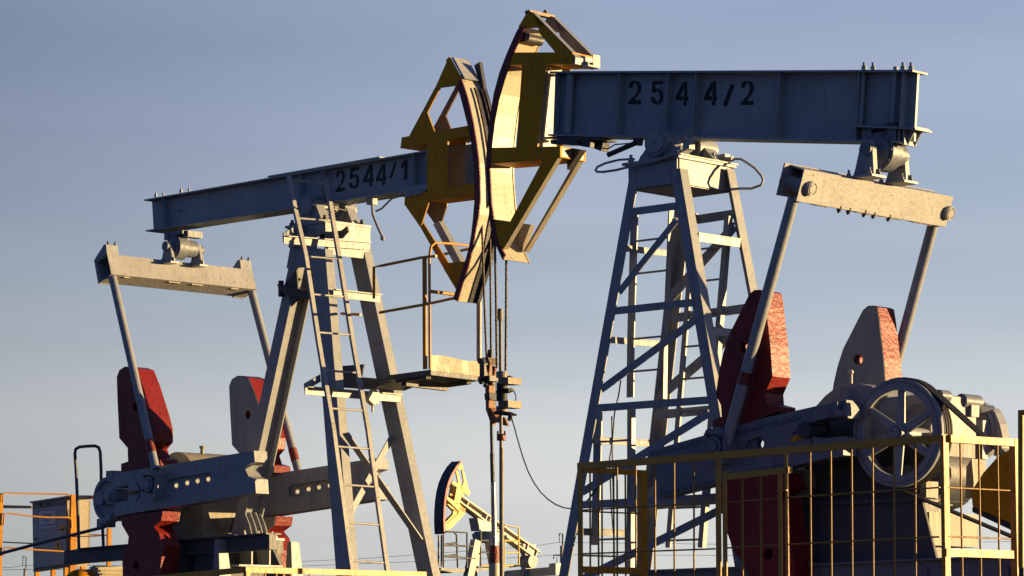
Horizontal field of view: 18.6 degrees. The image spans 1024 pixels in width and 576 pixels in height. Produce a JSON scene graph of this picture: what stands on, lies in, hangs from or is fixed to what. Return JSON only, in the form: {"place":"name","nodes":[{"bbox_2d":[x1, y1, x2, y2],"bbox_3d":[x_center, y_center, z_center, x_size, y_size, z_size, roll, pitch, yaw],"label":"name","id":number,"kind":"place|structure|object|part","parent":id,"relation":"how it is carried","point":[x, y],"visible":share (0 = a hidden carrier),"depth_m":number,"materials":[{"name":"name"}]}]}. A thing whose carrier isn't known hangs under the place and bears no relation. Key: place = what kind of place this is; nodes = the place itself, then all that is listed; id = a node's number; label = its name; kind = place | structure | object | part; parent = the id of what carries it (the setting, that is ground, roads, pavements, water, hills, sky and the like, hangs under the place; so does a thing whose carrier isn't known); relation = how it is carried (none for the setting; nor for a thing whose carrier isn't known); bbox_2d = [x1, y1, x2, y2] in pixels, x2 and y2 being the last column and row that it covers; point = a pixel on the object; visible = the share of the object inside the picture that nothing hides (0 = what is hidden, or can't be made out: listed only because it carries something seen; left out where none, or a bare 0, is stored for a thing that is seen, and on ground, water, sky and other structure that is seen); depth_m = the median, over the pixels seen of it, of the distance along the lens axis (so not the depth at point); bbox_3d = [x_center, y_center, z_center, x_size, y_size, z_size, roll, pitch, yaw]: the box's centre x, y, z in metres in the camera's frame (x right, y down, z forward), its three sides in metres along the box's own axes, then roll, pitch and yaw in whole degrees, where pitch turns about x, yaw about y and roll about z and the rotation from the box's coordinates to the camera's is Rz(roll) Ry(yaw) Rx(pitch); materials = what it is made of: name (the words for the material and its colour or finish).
{"place":"outdoors","nodes":[
{"label":"outdoors","id":0,"kind":"place"},
{"bbox_2d":[22,556,26,575],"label":"power pole","id":1,"kind":"object","parent":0,"point":[24,572],"visible":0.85,"depth_m":259.06,"materials":[{"name":"concrete"}]},
{"bbox_2d":[2,554,732,569],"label":"overhead wire","id":2,"kind":"object","parent":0,"point":[361,563],"visible":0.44,"depth_m":239.19,"materials":[{"name":"metal"}]},
{"bbox_2d":[2,541,1010,567],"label":"overhead wire","id":3,"kind":"object","parent":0,"point":[324,560],"visible":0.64,"depth_m":239.23,"materials":[{"name":"metal"}]},
{"bbox_2d":[0,0,1023,575],"label":"sky","id":4,"kind":"structure","parent":0,"point":[106,106],"materials":[{"name":"blue"}]},
{"bbox_2d":[553,533,562,562],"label":"power pole","id":5,"kind":"object","parent":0,"point":[561,551],"visible":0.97,"depth_m":209.33,"materials":[{"name":"concrete"}]},
{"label":"gravel pad","id":6,"kind":"structure","parent":0,"visible":0},
{"bbox_2d":[0,493,111,575],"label":"safety fence","id":7,"kind":"object","parent":6,"relation":"on","point":[72,524],"visible":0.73,"depth_m":35.51,"materials":[{"name":"yellow metal"}]},
{"bbox_2d":[30,495,90,575],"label":"control cabinet","id":8,"kind":"object","parent":6,"relation":"on","point":[46,529],"visible":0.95,"depth_m":35.84,"materials":[{"name":"metal"}]},
{"bbox_3d":[-5.347,2.848,35.964,0.034,0.757,1.071,4,-8,-30],"label":"door","id":9,"kind":"part","parent":8,"relation":"part of","materials":[{"name":"grey paint"}]},
{"bbox_2d":[0,57,493,575],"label":"pumpjack","id":10,"kind":"object","parent":6,"relation":"on","point":[174,513],"visible":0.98,"depth_m":30.89,"materials":[{"name":"yellow paint"}]},
{"bbox_2d":[67,566,122,575],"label":"electric motor","id":11,"kind":"object","parent":10,"relation":"attached to","point":[105,571],"visible":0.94,"depth_m":32.92,"materials":[{"name":"yellow paint"}]},
{"bbox_2d":[473,87,508,544],"bbox_3d":[-0.208,0.238,29.088,0.200,4.337,0.448,7,-9,-43],"label":"rope hanger","id":12,"kind":"object","parent":10,"relation":"hanging from","point":[487,376],"visible":0.74,"depth_m":28.97,"materials":[{"name":"metal"}]},
{"bbox_2d":[154,567,426,575],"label":"safety fence","id":13,"kind":"object","parent":6,"relation":"on","point":[246,571],"visible":1,"depth_m":26.91,"materials":[{"name":"yellow metal"}]},
{"bbox_2d":[489,545,498,575],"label":"wellhead","id":14,"kind":"object","parent":6,"relation":"on","point":[493,560],"visible":0.84,"depth_m":28.75,"materials":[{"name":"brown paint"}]},
{"bbox_2d":[486,10,1011,575],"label":"pumpjack","id":15,"kind":"object","parent":6,"relation":"on","point":[546,106],"visible":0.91,"depth_m":25.00,"materials":[{"name":"yellow paint"}]},
{"bbox_2d":[493,243,521,575],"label":"rope hanger","id":16,"kind":"object","parent":15,"relation":"hanging from","point":[502,391],"visible":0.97,"depth_m":27.01,"materials":[{"name":"metal"}]},
{"bbox_2d":[507,416,570,508],"bbox_3d":[0.218,1.460,26.459,0.058,0.883,1.120,4,-8,-27],"label":"signal wire","id":17,"kind":"object","parent":16,"relation":"hanging from","point":[509,418],"visible":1,"depth_m":26.58,"materials":[{"name":"black paint"}]},
{"bbox_2d":[577,434,1018,575],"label":"safety fence","id":18,"kind":"object","parent":6,"relation":"on","point":[641,506],"visible":0.99,"depth_m":21.90,"materials":[{"name":"yellow metal"}]},
{"bbox_2d":[1018,410,1023,575],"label":"safety fence","id":19,"kind":"object","parent":6,"relation":"on","point":[1021,491],"visible":1,"depth_m":19.98,"materials":[{"name":"yellow metal"}]},
{"label":"ground","id":20,"kind":"structure","parent":0,"visible":0},
{"bbox_2d":[434,461,560,575],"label":"pumpjack","id":21,"kind":"object","parent":20,"relation":"on","point":[457,503],"visible":0.96,"depth_m":95.76,"materials":[{"name":"yellow paint"}]}
]}

